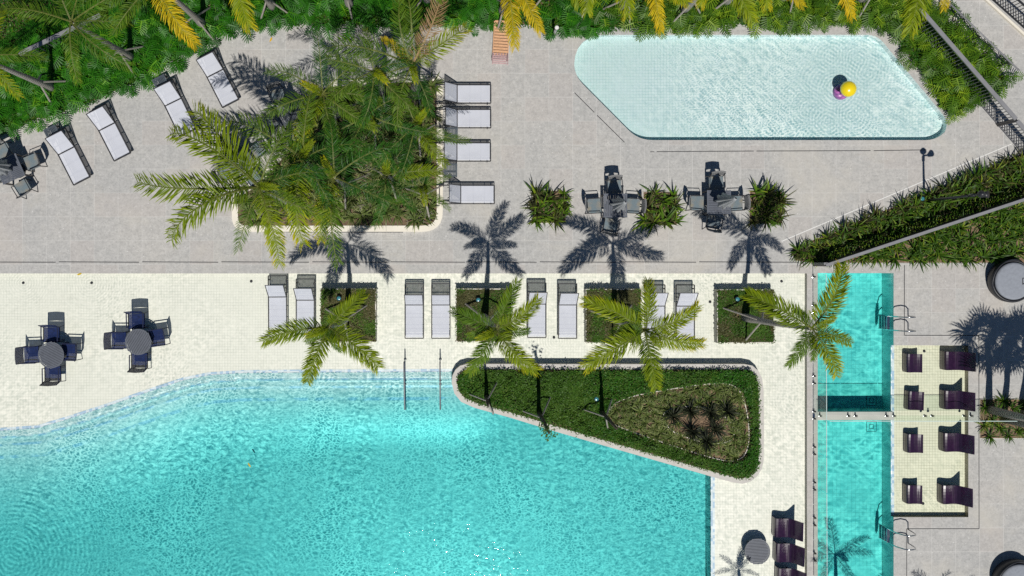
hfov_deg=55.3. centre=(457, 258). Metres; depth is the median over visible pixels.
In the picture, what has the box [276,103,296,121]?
closed parasol
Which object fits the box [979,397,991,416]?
strap leaved plant
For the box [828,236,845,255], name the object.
bronze leaved plant
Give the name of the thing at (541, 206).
strap leaved plant
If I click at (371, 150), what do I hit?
grassy tuft
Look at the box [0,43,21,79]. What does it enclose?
philodendron
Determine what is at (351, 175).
grassy tuft
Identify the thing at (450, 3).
philodendron
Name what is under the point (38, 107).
philodendron
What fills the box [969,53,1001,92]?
philodendron
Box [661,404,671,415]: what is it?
grassy tuft
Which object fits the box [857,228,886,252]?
strap leaved plant
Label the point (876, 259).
strap leaved plant
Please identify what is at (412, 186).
grassy tuft
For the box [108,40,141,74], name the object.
philodendron
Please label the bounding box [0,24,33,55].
philodendron
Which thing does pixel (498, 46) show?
wooden lounger
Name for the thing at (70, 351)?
sling chair
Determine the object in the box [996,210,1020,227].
strap leaved plant
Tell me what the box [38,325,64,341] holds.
sling chair
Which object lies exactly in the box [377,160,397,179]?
grassy tuft
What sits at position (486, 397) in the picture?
slender tree
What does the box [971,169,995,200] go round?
bronze leaved plant
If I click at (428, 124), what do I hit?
grassy tuft
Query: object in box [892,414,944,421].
glass fence panel
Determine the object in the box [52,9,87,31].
philodendron
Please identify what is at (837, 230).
strap leaved plant
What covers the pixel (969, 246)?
strap leaved plant
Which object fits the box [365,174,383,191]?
grassy tuft
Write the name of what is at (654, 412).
grassy tuft
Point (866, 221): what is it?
bronze leaved plant
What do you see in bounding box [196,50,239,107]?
sun lounger
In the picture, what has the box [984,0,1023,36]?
terrace kerb
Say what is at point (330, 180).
grassy tuft
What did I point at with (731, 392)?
grassy tuft
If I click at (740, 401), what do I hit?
grassy tuft
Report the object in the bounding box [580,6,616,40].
philodendron
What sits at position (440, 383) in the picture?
entry handrail
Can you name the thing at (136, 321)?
sling chair
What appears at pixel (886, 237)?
strap leaved plant
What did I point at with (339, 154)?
grassy tuft
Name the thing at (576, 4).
palm tree
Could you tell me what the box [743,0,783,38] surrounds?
philodendron
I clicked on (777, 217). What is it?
strap leaved plant
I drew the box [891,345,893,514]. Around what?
side shelf mosaic edge
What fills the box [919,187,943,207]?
strap leaved plant
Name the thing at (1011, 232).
strap leaved plant
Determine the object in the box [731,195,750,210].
wicker chair
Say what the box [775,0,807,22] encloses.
philodendron
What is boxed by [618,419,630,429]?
grassy tuft
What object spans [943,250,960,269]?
strap leaved plant
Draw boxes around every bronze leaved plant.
[520,178,550,211]
[524,196,554,226]
[534,184,564,211]
[549,209,564,230]
[554,193,571,218]
[635,192,658,219]
[643,209,666,234]
[649,182,666,207]
[662,212,679,230]
[667,194,686,217]
[742,212,763,229]
[743,197,762,212]
[753,202,782,231]
[757,177,778,205]
[763,190,795,216]
[772,209,794,228]
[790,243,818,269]
[815,236,832,259]
[818,226,840,248]
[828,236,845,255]
[834,215,855,239]
[843,226,867,247]
[856,207,880,232]
[863,202,888,224]
[863,224,893,251]
[876,218,895,236]
[886,201,903,223]
[894,195,926,219]
[896,218,920,238]
[912,199,926,215]
[921,181,950,208]
[923,207,947,227]
[932,181,959,200]
[942,193,958,212]
[942,203,961,232]
[949,172,969,194]
[956,192,978,210]
[964,166,983,192]
[964,196,990,219]
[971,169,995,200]
[977,160,1003,182]
[986,167,1015,191]
[990,187,1010,211]
[992,156,1019,179]
[997,148,1023,169]
[1007,168,1023,190]
[1008,188,1023,208]
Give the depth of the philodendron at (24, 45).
34.55 m
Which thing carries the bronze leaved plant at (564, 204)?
in the plant pit at (557, 193)
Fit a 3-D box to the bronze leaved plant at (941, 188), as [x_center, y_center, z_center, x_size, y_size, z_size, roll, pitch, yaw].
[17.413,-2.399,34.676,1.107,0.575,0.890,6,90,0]
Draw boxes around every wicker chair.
[0,138,14,159]
[11,178,37,198]
[22,151,47,171]
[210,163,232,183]
[218,132,241,152]
[244,170,262,189]
[248,138,266,160]
[256,114,281,135]
[265,81,286,102]
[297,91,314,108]
[584,197,600,213]
[600,218,619,235]
[605,175,622,193]
[625,197,646,213]
[685,195,703,210]
[702,214,723,232]
[706,171,725,189]
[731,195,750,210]
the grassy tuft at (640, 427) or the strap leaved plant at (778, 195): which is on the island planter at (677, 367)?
the grassy tuft at (640, 427)
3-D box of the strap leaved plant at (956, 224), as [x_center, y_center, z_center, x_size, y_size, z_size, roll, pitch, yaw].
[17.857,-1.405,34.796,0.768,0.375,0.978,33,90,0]
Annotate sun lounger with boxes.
[45,127,91,185]
[86,103,131,161]
[153,79,195,134]
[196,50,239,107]
[265,275,288,330]
[293,278,315,333]
[404,283,423,338]
[431,283,450,338]
[435,81,490,104]
[435,106,490,128]
[435,141,490,161]
[439,184,494,203]
[527,282,547,337]
[557,283,578,338]
[646,284,668,339]
[674,284,698,339]
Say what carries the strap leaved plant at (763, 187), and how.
in the plant pit at (751, 217)
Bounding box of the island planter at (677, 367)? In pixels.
[452,363,763,483]
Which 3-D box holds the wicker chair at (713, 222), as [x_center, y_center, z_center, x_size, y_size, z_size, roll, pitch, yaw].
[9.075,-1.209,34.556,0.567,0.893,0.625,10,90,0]
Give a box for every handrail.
[403,358,405,409]
[439,358,441,409]
[946,0,1019,70]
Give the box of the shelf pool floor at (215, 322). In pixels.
[0,273,804,575]
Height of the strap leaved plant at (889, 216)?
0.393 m
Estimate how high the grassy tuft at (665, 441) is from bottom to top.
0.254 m
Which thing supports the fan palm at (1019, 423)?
in the plant pit at (982, 417)
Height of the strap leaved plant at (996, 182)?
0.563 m
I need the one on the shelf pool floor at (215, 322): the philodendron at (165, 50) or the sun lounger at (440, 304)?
the sun lounger at (440, 304)
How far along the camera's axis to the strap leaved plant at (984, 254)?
34.75 m
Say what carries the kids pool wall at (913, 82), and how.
on the kids pool floor at (725, 88)
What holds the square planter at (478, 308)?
on the shelf pool floor at (215, 322)
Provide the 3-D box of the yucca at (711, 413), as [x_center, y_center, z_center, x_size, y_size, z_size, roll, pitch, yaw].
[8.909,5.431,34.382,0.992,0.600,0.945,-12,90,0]
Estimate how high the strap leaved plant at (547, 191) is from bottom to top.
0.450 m
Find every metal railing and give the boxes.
[18,13,107,58]
[813,196,1023,266]
[908,9,1017,124]
[993,0,1023,27]
[997,120,1023,154]
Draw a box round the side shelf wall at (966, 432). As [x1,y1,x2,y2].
[892,345,967,516]
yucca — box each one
[662,404,686,427]
[676,399,705,421]
[681,418,706,444]
[696,399,724,424]
[697,427,719,454]
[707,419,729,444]
[715,399,741,422]
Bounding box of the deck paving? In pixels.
[0,0,1023,575]
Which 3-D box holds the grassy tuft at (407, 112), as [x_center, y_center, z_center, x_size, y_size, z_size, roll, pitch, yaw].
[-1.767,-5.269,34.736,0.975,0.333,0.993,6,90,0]
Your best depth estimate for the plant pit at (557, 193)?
34.99 m
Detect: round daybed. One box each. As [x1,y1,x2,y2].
[987,259,1023,302]
[992,559,1023,575]
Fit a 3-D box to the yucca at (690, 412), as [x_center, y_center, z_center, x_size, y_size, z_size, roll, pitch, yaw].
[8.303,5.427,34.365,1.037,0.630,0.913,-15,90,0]
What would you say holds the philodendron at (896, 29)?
on the hedge bed soil at (377, 24)
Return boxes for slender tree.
[469,382,496,414]
[521,397,557,441]
[582,398,617,429]
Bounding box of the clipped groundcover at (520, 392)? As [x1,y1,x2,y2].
[456,367,762,479]
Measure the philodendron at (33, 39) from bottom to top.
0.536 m
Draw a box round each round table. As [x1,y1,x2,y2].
[38,341,63,368]
[124,329,151,354]
[744,539,769,563]
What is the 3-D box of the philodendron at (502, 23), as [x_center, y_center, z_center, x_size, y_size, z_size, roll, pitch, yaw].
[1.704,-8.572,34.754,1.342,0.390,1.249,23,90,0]
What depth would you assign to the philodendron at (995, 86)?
34.57 m
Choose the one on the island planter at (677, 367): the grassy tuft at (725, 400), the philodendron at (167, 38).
the grassy tuft at (725, 400)
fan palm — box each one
[986,406,1023,420]
[999,416,1023,427]
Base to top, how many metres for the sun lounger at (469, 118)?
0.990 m
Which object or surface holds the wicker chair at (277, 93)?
on the deck paving
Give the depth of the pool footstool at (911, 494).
34.88 m
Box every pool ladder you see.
[878,314,915,331]
[878,523,915,550]
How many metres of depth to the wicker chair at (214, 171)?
34.53 m
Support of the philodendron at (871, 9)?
on the hedge bed soil at (377, 24)
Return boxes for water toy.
[833,81,856,99]
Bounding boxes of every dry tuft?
[357,165,370,181]
[407,94,427,106]
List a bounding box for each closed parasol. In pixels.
[0,159,25,177]
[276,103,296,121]
[608,196,626,212]
[706,193,736,209]
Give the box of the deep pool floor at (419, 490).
[0,372,706,575]
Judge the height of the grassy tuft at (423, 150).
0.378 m
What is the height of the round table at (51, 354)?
0.732 m
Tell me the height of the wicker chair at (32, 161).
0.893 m
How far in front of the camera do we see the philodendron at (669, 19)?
34.62 m
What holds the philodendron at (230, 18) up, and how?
on the hedge bed soil at (377, 24)
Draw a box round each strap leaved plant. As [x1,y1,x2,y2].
[523,194,548,218]
[524,181,549,210]
[528,217,548,230]
[534,205,555,229]
[541,186,552,201]
[542,213,566,231]
[544,190,571,217]
[544,202,571,219]
[552,203,571,216]
[556,187,573,206]
[559,197,573,214]
[632,213,653,233]
[637,213,669,237]
[639,182,665,200]
[646,187,660,210]
[649,203,665,222]
[651,206,675,228]
[656,192,678,213]
[660,184,678,208]
[663,205,683,222]
[664,192,684,212]
[667,203,688,226]
[749,204,764,220]
[750,178,767,200]
[751,179,777,201]
[751,197,766,214]
[758,215,779,231]
[761,195,780,212]
[762,199,784,227]
[769,211,784,226]
[770,185,787,198]
[774,190,793,213]
[785,241,807,261]
[799,247,826,267]
[801,238,817,260]
[806,231,827,261]
[811,248,834,267]
[817,226,839,249]
[819,246,843,272]
[824,232,842,258]
[831,231,855,254]
[832,220,855,247]
[832,245,849,271]
[837,238,866,267]
[840,224,860,248]
[847,215,868,233]
[847,223,872,250]
[850,254,874,267]
[853,223,880,240]
[854,233,880,264]
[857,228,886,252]
[860,210,879,231]
[860,241,884,263]
[866,220,885,240]
[867,223,891,253]
[869,211,889,234]
[869,249,890,268]
[871,239,893,260]
[876,222,905,251]
[877,213,903,237]
[878,206,901,226]
[880,248,896,267]
[881,241,908,259]
[884,246,911,272]
[886,203,910,227]
[888,201,922,229]
[889,195,915,216]
[889,230,910,251]
[891,215,916,245]
[893,219,918,240]
[899,192,929,222]
[901,246,919,268]
[902,204,934,236]
[906,238,931,263]
[908,187,934,206]
[908,202,929,224]
[910,211,937,240]
[910,237,936,260]
[910,249,929,272]
[912,221,930,246]
[913,194,944,221]
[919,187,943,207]
[919,201,946,228]
[920,208,943,236]
[922,245,939,268]
[923,226,944,253]
[923,233,947,258]
[924,192,946,219]
[926,242,954,264]
[928,221,956,245]
[929,216,946,241]
[931,187,963,220]
[932,182,961,202]
[935,201,958,229]
[937,231,960,254]
[942,173,967,201]
[942,201,970,219]
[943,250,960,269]
[944,212,970,232]
[945,181,975,215]
[945,218,969,238]
[948,201,974,225]
[948,240,969,261]
[950,246,973,271]
[951,173,975,200]
[954,220,975,237]
[955,229,970,254]
[956,170,982,194]
[956,179,984,207]
[959,245,983,270]
[960,198,982,212]
[960,228,983,246]
[961,238,980,255]
[962,198,983,223]
[963,177,981,193]
[965,162,988,189]
[968,206,998,227]
[969,188,992,210]
[971,239,986,258]
[972,243,1000,266]
[974,175,996,199]
[975,419,991,433]
[976,161,996,189]
[976,181,1002,206]
[976,215,999,234]
[976,243,1011,265]
[977,221,995,240]
[978,169,1012,191]
[979,210,1004,225]
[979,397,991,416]
[981,186,1012,215]
[982,232,1000,252]
[983,225,1017,249]
[983,426,1000,447]
[987,159,1004,181]
[987,415,1002,427]
[988,176,1007,197]
[988,198,1015,219]
[988,220,1004,242]
[989,210,1015,236]
[991,171,1017,194]
[993,422,1009,437]
[994,391,1015,408]
[995,246,1023,259]
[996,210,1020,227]
[996,243,1009,259]
[997,155,1021,173]
[1001,161,1023,190]
[1002,175,1021,199]
[1002,185,1021,206]
[1002,239,1023,259]
[1003,219,1022,238]
[1003,427,1016,443]
[1004,202,1023,220]
[1005,151,1023,175]
[1006,225,1023,245]
[1007,166,1023,197]
[1007,400,1022,411]
[1008,207,1023,227]
[1009,426,1023,439]
[1010,220,1023,242]
[1012,156,1023,179]
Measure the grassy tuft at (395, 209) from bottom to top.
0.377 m
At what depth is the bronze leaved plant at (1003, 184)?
34.70 m
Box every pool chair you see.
[771,516,803,541]
[773,540,804,566]
[774,565,806,575]
[937,483,972,507]
[938,431,974,454]
[939,389,974,411]
[940,351,975,371]
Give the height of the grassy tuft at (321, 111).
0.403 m
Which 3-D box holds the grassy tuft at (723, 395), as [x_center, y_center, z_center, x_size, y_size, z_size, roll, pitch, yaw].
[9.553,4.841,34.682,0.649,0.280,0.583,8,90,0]
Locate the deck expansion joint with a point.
(897, 192)
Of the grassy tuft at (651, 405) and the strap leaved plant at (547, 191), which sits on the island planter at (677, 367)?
the grassy tuft at (651, 405)
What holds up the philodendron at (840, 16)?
on the hedge bed soil at (377, 24)
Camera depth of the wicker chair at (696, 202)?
34.53 m
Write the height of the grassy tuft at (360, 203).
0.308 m
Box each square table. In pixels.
[0,153,33,185]
[227,145,259,177]
[271,97,304,129]
[601,194,626,217]
[702,190,730,214]
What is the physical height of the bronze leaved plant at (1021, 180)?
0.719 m
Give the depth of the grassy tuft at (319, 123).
34.72 m
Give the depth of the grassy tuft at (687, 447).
34.73 m
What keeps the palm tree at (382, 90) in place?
on the palm bed
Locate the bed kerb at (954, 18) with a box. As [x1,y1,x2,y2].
[936,0,994,60]
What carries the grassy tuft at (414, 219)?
on the palm bed
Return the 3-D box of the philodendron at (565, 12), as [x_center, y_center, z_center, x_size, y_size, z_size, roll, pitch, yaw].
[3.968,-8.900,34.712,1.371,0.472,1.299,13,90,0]
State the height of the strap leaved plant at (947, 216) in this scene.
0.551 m
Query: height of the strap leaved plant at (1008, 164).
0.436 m
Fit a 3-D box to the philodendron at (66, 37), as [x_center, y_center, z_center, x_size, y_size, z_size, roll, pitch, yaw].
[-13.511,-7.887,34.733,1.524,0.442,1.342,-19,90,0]
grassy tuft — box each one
[232,190,256,212]
[237,204,256,222]
[245,205,268,232]
[266,156,289,181]
[266,207,283,222]
[269,200,291,213]
[279,147,300,164]
[281,158,305,176]
[294,178,313,196]
[300,115,324,138]
[304,131,322,149]
[305,190,317,203]
[306,180,321,198]
[309,138,327,161]
[310,203,327,226]
[311,112,329,132]
[314,97,333,121]
[318,133,341,148]
[319,87,340,104]
[322,172,341,194]
[322,196,348,218]
[326,155,341,172]
[327,210,345,229]
[331,117,356,139]
[333,147,346,163]
[334,197,355,221]
[335,166,348,182]
[340,92,361,114]
[340,209,360,227]
[342,155,362,170]
[343,192,361,211]
[344,164,356,181]
[350,81,375,107]
[351,204,375,227]
[352,195,368,215]
[353,125,373,141]
[354,128,370,150]
[354,166,371,182]
[355,180,378,201]
[358,198,377,218]
[359,139,378,164]
[362,183,393,212]
[362,205,390,227]
[363,128,389,153]
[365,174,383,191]
[368,165,381,183]
[373,169,396,192]
[374,202,397,224]
[376,114,396,139]
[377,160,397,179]
[378,93,405,112]
[380,108,406,129]
[381,124,398,143]
[381,187,400,202]
[387,202,407,225]
[388,189,411,215]
[389,176,412,201]
[393,132,406,147]
[395,155,419,170]
[395,164,415,186]
[398,83,417,107]
[399,105,414,121]
[402,195,426,222]
[402,208,427,233]
[404,182,423,210]
[406,179,427,196]
[413,146,434,173]
[414,205,437,225]
[416,103,442,124]
[416,141,435,160]
[417,194,433,203]
[418,179,435,192]
[418,196,437,218]
[420,72,444,97]
[422,117,438,131]
[422,128,438,149]
[422,162,442,186]
[605,408,620,422]
[610,403,623,418]
[612,412,622,426]
[617,404,630,416]
[618,397,630,412]
[618,413,630,423]
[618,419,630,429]
[621,402,641,417]
[622,410,637,429]
[623,421,638,431]
[627,413,642,426]
[630,396,647,411]
[631,405,651,421]
[631,421,647,435]
[638,416,651,429]
[639,394,650,405]
[639,409,653,423]
[641,427,652,437]
[642,397,657,414]
[643,387,658,402]
[645,429,664,443]
[647,424,659,434]
[648,391,664,402]
[649,406,660,418]
[650,414,665,431]
[650,423,668,439]
[656,393,670,406]
[656,403,664,411]
[656,411,667,423]
[657,385,675,402]
[658,417,669,428]
[659,431,674,448]
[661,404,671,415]
[663,393,677,406]
[663,425,673,436]
[663,426,679,444]
[669,436,677,449]
[670,388,679,401]
[671,421,683,430]
[672,393,689,404]
[672,399,686,413]
[674,431,688,444]
[676,439,687,449]
[678,387,693,394]
[680,391,693,402]
[680,440,694,453]
[686,385,699,398]
[688,436,698,448]
[689,394,708,408]
[689,444,704,458]
[691,382,709,397]
[693,437,710,453]
[696,390,708,400]
[700,443,715,460]
[702,382,714,394]
[702,391,718,405]
[707,382,725,397]
[707,446,717,455]
[713,392,726,406]
[715,383,731,394]
[715,396,732,411]
[715,437,726,450]
[716,447,726,457]
[719,388,730,399]
[720,444,738,463]
[723,438,733,453]
[725,384,737,397]
[726,417,737,428]
[727,425,743,444]
[728,394,736,401]
[728,421,742,434]
[728,437,745,452]
[728,449,743,466]
[729,413,744,429]
[732,387,745,406]
[732,445,743,456]
[734,405,745,418]
[735,423,746,433]
[737,397,745,406]
[738,411,752,425]
[738,429,751,443]
[738,436,750,449]
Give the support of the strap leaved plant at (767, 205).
in the plant pit at (751, 217)
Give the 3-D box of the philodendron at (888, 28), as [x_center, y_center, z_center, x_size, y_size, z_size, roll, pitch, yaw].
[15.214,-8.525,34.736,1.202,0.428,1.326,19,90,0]
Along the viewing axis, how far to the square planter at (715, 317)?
34.85 m
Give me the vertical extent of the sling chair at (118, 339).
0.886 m
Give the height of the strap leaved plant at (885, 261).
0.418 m
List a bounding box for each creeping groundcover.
[319,288,377,342]
[454,288,512,342]
[585,288,641,343]
[716,288,775,343]
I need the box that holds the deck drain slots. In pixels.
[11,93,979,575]
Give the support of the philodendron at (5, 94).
on the hedge bed soil at (377, 24)
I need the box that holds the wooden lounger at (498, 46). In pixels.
[491,20,509,64]
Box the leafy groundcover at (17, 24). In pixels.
[0,0,1008,133]
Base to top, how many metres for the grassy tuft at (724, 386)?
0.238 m
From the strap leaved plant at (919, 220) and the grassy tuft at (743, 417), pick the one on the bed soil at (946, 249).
the strap leaved plant at (919, 220)
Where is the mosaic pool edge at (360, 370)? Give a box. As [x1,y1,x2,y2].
[0,369,714,575]
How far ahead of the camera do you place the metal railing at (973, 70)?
33.76 m
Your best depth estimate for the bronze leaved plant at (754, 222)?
34.75 m
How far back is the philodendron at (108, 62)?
34.60 m
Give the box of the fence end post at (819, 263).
[812,262,826,264]
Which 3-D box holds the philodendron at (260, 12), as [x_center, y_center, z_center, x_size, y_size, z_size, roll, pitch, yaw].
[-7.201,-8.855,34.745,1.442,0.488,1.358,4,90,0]
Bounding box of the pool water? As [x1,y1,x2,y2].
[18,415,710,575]
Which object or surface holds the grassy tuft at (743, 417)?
on the island planter at (677, 367)
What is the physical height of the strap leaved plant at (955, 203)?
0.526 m
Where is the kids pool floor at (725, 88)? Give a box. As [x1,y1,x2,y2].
[574,37,941,139]
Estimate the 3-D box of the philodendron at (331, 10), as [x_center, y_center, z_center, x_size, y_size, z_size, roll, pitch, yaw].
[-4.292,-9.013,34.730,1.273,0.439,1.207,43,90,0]
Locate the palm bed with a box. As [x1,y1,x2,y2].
[232,75,442,231]
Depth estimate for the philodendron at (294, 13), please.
34.55 m
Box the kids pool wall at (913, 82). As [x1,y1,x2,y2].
[579,35,946,138]
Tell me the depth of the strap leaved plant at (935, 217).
34.67 m
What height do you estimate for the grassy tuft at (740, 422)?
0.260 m
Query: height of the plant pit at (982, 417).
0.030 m
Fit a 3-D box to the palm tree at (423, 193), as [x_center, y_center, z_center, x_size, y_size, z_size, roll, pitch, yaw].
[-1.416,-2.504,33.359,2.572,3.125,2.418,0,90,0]
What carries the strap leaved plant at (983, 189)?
on the bed soil at (946, 249)
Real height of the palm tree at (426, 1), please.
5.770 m
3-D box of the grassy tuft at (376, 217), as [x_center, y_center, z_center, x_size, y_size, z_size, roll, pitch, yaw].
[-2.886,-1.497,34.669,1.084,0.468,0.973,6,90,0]
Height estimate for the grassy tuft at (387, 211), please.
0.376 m
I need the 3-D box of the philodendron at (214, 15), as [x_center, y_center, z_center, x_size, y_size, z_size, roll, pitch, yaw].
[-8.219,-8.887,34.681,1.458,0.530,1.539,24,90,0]
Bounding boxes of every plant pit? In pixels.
[532,190,565,222]
[643,192,677,224]
[749,191,781,223]
[979,399,1023,438]
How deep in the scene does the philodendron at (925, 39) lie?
34.67 m
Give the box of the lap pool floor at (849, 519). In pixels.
[818,273,881,575]
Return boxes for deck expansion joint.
[782,143,1011,240]
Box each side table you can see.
[43,124,59,136]
[152,74,167,86]
[444,163,456,176]
[445,127,457,141]
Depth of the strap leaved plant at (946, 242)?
34.76 m
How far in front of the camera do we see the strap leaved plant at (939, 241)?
34.71 m
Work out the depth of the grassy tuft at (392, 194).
34.71 m
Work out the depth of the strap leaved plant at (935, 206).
34.75 m
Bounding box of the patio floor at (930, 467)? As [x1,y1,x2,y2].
[894,345,964,514]
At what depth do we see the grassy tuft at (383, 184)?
34.75 m
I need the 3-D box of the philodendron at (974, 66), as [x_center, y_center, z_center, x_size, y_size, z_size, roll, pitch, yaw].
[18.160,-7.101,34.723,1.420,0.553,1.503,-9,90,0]
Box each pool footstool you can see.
[902,353,921,372]
[902,483,921,503]
[903,433,922,452]
[904,390,923,410]
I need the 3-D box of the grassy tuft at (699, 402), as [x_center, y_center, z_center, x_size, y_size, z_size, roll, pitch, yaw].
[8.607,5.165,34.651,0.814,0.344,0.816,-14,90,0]
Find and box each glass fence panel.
[812,382,826,419]
[812,417,826,456]
[812,452,826,492]
[818,414,865,421]
[854,414,904,421]
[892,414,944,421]
[930,414,984,421]
[969,414,1016,421]
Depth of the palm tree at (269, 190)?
28.99 m
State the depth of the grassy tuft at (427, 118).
34.75 m
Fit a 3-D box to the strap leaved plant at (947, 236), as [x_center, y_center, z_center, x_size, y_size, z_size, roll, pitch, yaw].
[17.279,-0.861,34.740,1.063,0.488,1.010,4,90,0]
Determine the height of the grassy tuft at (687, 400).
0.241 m
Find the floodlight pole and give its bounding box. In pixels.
[926,190,989,201]
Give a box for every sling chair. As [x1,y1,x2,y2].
[15,345,41,364]
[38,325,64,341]
[39,365,65,385]
[61,342,82,361]
[103,331,129,349]
[124,311,148,328]
[127,352,150,372]
[148,327,170,346]
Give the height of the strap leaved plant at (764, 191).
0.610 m
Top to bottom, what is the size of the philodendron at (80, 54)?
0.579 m
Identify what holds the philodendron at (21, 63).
on the hedge bed soil at (377, 24)
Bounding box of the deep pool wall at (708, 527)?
[706,475,710,575]
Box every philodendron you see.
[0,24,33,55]
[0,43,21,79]
[0,44,9,63]
[0,58,24,98]
[0,65,34,105]
[0,88,13,119]
[0,97,28,128]
[0,100,24,141]
[0,105,14,134]
[4,39,40,78]
[6,76,49,114]
[9,66,39,98]
[14,96,46,133]
[17,33,55,69]
[22,56,51,77]
[24,14,59,58]
[26,84,63,117]
[33,3,76,48]
[36,63,74,109]
[37,30,64,62]
[37,75,89,125]
[39,58,73,98]
[43,24,90,71]
[52,0,83,19]
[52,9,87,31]
[53,20,91,54]
[53,52,89,85]
[56,69,93,109]
[60,0,94,15]
[64,30,99,73]
[72,60,111,99]
[76,7,112,53]
[76,51,114,88]
[79,0,105,29]
[81,23,123,68]
[87,0,127,17]
[90,43,129,84]
[94,1,129,24]
[98,60,130,98]
[102,32,135,61]
[103,0,133,24]
[103,17,144,55]
[104,0,135,40]
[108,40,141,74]
[110,63,154,98]
[116,0,154,16]
[118,12,160,51]
[124,41,168,91]
[126,31,162,65]
[127,0,166,35]
[142,26,175,59]
[143,1,172,19]
[146,11,174,43]
[146,29,189,74]
[155,0,190,18]
[157,16,188,56]
[163,35,195,68]
[166,0,210,34]
[168,0,199,10]
[181,7,213,43]
[183,13,221,56]
[195,0,240,40]
[199,0,225,10]
[208,0,243,26]
[209,0,226,11]
[218,4,265,43]
[221,0,256,15]
[237,0,270,29]
[251,0,284,19]
[255,5,291,36]
[256,0,304,31]
[277,0,310,12]
[287,0,317,24]
[290,0,331,17]
[304,0,338,41]
[309,0,338,15]
[323,0,348,27]
[327,1,375,42]
[334,0,368,18]
[344,0,384,20]
[358,0,398,36]
[374,0,412,26]
[380,2,420,42]
[383,0,422,19]
[419,1,457,28]
[439,1,471,30]
[441,0,469,10]
[453,0,489,27]
[456,0,471,9]
[459,1,487,36]
[471,0,508,32]
[477,0,500,16]
[485,0,521,20]
[488,3,523,36]
[507,0,531,23]
[535,0,581,41]
[553,0,581,26]
[559,6,590,39]
[560,0,596,17]
[571,4,603,29]
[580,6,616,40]
[587,0,620,30]
[618,0,667,41]
[630,0,669,23]
[640,3,676,38]
[663,0,693,33]
[669,0,701,17]
[671,6,707,38]
[681,0,726,38]
[684,0,717,29]
[695,0,737,38]
[702,0,732,24]
[725,1,759,27]
[742,0,777,24]
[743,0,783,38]
[756,0,800,36]
[759,0,785,9]
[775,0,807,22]
[776,4,809,36]
[786,0,826,35]
[799,0,815,13]
[805,1,836,33]
[813,0,836,11]
[824,0,851,27]
[829,0,856,16]
[833,4,864,35]
[844,0,885,35]
[857,0,886,16]
[864,5,900,36]
[876,0,904,28]
[882,0,932,45]
[889,0,915,12]
[896,31,929,71]
[898,20,930,49]
[911,18,950,47]
[915,27,949,68]
[917,51,954,82]
[920,0,948,36]
[923,70,972,117]
[928,54,974,95]
[929,0,971,50]
[931,20,966,57]
[934,36,967,75]
[938,93,974,124]
[939,24,983,61]
[949,44,979,76]
[954,60,995,106]
[961,77,995,107]
[963,30,996,74]
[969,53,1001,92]
[972,54,1023,98]
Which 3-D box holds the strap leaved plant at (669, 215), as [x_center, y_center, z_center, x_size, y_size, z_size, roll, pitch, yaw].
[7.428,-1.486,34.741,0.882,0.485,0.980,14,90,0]
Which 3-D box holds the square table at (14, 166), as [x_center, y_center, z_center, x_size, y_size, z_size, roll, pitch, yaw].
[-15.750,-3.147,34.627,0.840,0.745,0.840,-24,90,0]
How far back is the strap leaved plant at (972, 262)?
34.75 m
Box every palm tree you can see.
[0,0,144,85]
[0,7,67,102]
[97,0,215,51]
[130,99,333,270]
[221,81,369,253]
[229,0,289,35]
[255,26,384,160]
[257,288,385,385]
[275,113,399,271]
[311,56,430,175]
[314,27,420,128]
[321,0,474,130]
[337,130,444,230]
[344,0,353,23]
[365,77,471,183]
[378,149,452,219]
[399,0,446,11]
[448,276,544,377]
[497,0,544,52]
[532,0,581,10]
[577,0,635,23]
[577,276,707,391]
[601,0,693,36]
[671,0,758,28]
[707,0,808,14]
[723,260,852,380]
[781,0,857,22]
[853,0,949,38]
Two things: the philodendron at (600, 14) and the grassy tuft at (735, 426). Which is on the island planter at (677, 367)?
the grassy tuft at (735, 426)
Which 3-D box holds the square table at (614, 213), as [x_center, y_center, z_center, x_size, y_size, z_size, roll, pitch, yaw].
[5.567,-1.860,34.627,0.840,0.745,0.840,0,90,0]
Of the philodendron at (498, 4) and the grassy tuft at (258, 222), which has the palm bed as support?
the grassy tuft at (258, 222)
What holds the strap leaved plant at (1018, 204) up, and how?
on the bed soil at (946, 249)
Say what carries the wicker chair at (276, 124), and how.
on the deck paving
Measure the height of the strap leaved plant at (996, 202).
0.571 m
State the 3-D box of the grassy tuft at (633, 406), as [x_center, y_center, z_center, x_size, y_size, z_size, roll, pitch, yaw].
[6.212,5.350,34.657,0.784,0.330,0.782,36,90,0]
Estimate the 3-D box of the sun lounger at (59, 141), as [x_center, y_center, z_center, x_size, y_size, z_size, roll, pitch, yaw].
[-13.811,-3.632,34.583,0.695,0.834,1.995,-27,90,0]
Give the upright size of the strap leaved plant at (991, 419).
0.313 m
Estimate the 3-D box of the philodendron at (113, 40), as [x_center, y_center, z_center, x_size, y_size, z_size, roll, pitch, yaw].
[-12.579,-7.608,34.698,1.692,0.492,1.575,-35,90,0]
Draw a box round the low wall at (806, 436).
[805,273,806,575]
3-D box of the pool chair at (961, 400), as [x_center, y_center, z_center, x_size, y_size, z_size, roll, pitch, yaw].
[17.865,5.071,34.802,0.847,0.928,0.660,0,90,0]
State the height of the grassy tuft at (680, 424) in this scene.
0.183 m
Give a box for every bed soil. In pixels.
[0,0,1001,130]
[791,154,1023,262]
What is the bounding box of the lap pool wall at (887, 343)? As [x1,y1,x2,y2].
[882,273,893,575]
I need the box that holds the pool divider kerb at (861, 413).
[818,408,893,419]
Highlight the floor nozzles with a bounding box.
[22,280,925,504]
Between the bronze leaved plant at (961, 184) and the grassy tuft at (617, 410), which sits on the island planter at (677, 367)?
the grassy tuft at (617, 410)
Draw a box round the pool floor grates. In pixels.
[866,396,876,431]
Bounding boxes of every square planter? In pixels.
[321,288,376,341]
[456,288,511,341]
[584,289,641,342]
[714,289,773,342]

